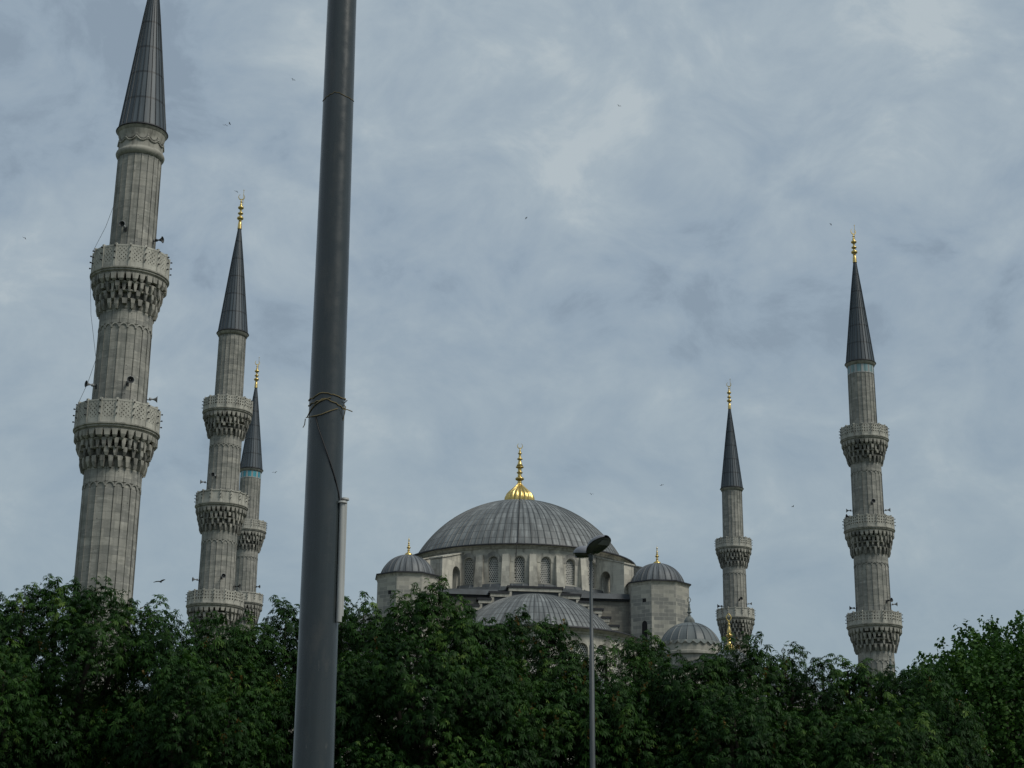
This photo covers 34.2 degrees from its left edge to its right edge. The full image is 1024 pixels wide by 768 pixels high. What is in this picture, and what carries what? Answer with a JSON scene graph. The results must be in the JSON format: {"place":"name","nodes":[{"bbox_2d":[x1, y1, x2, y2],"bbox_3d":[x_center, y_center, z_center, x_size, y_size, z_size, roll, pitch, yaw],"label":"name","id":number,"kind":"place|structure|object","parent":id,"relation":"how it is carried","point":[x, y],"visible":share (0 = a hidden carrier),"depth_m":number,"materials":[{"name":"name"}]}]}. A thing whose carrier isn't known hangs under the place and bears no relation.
{"place":"outdoors","nodes":[
{"label":"outdoors","id":0,"kind":"place"},
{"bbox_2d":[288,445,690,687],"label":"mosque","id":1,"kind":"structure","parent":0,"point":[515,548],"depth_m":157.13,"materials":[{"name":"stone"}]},
{"bbox_2d":[0,0,1023,742],"label":"sky","id":2,"kind":"structure","parent":0,"point":[687,238],"materials":[{"name":"grey"}]},
{"bbox_2d":[701,613,756,730],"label":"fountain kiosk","id":3,"kind":"object","parent":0,"point":[729,630],"visible":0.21,"depth_m":81.51,"materials":[{"name":"grey stone"}]},
{"label":"ground","id":4,"kind":"structure","parent":0,"visible":0},
{"bbox_2d":[0,573,166,767],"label":"tree","id":5,"kind":"object","parent":4,"relation":"on","point":[38,720],"visible":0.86,"depth_m":36.05,"materials":[{"name":"green plant"}]},
{"bbox_2d":[67,0,171,698],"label":"minaret","id":6,"kind":"object","parent":4,"relation":"on","point":[116,429],"visible":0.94,"depth_m":91.69,"materials":[{"name":"stone"}]},
{"bbox_2d":[82,594,291,767],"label":"tree","id":7,"kind":"object","parent":4,"relation":"on","point":[188,694],"visible":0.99,"depth_m":35.17,"materials":[{"name":"green plant"}]},
{"bbox_2d":[185,190,253,661],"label":"minaret","id":8,"kind":"object","parent":4,"relation":"on","point":[221,504],"visible":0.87,"depth_m":142.44,"materials":[{"name":"stone"}]},
{"bbox_2d":[235,357,266,656],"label":"minaret","id":9,"kind":"object","parent":4,"relation":"on","point":[251,538],"visible":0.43,"depth_m":190.47,"materials":[{"name":"stone"}]},
{"bbox_2d":[188,591,413,767],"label":"tree","id":10,"kind":"object","parent":4,"relation":"on","point":[354,662],"visible":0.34,"depth_m":36.90,"materials":[{"name":"green plant"}]},
{"bbox_2d":[334,575,545,767],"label":"tree","id":11,"kind":"object","parent":4,"relation":"on","point":[447,674],"visible":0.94,"depth_m":34.96,"materials":[{"name":"green plant"}]},
{"bbox_2d":[85,597,983,765],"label":"courtyard arcade","id":12,"kind":"object","parent":4,"relation":"on","point":[690,638],"visible":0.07,"depth_m":89.15,"materials":[{"name":"stone"}]},
{"bbox_2d":[435,604,638,767],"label":"tree","id":13,"kind":"object","parent":4,"relation":"on","point":[549,700],"visible":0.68,"depth_m":36.42,"materials":[{"name":"green plant"}]},
{"bbox_2d":[573,535,610,767],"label":"street lamp","id":14,"kind":"object","parent":4,"relation":"on","point":[598,544],"visible":1,"depth_m":31.06,"materials":[{"name":"grey metal"}]},
{"bbox_2d":[553,628,728,767],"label":"tree","id":15,"kind":"object","parent":4,"relation":"on","point":[645,694],"visible":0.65,"depth_m":36.93,"materials":[{"name":"green plant"}]},
{"bbox_2d":[714,384,755,656],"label":"minaret","id":16,"kind":"object","parent":4,"relation":"on","point":[733,547],"visible":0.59,"depth_m":196.09,"materials":[{"name":"stone"}]},
{"bbox_2d":[631,631,867,767],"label":"tree","id":17,"kind":"object","parent":4,"relation":"on","point":[750,713],"visible":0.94,"depth_m":35.92,"materials":[{"name":"green plant"}]},
{"bbox_2d":[839,225,902,686],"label":"minaret","id":18,"kind":"object","parent":4,"relation":"on","point":[874,627],"visible":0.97,"depth_m":148.12,"materials":[{"name":"stone"}]},
{"bbox_2d":[744,653,999,767],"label":"tree","id":19,"kind":"object","parent":4,"relation":"on","point":[892,740],"visible":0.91,"depth_m":35.18,"materials":[{"name":"green plant"}]},
{"bbox_2d":[891,610,1023,767],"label":"tree","id":20,"kind":"object","parent":4,"relation":"on","point":[987,673],"visible":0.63,"depth_m":41.24,"materials":[{"name":"green plant"}]},
{"bbox_3d":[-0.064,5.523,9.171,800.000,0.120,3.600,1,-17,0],"label":"pavement","id":21,"kind":"structure","parent":0,"visible":0},
{"bbox_2d":[292,0,356,767],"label":"street pole","id":22,"kind":"object","parent":21,"relation":"on","point":[321,614],"visible":1,"depth_m":10.29,"materials":[{"name":"metal"}]},
{"bbox_2d":[303,397,337,426],"bbox_3d":[-1.198,0.176,10.335,0.224,0.180,0.072,-6,-19,21],"label":"rope","id":23,"kind":"object","parent":22,"relation":"attached to","point":[318,414],"visible":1,"depth_m":10.32,"materials":[{"name":"fabric"}]},
{"bbox_2d":[308,392,347,419],"bbox_3d":[-1.155,0.159,10.422,0.251,0.166,0.236,1,-17,0],"label":"rope","id":24,"kind":"object","parent":22,"relation":"attached to","point":[331,394],"visible":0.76,"depth_m":10.36,"materials":[{"name":"fabric"}]},
{"bbox_2d":[308,398,352,411],"bbox_3d":[-1.158,0.153,10.417,0.236,0.070,0.250,11,-20,-30],"label":"rope","id":25,"kind":"object","parent":22,"relation":"attached to","point":[330,401],"visible":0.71,"depth_m":10.34,"materials":[{"name":"fabric"}]}
]}

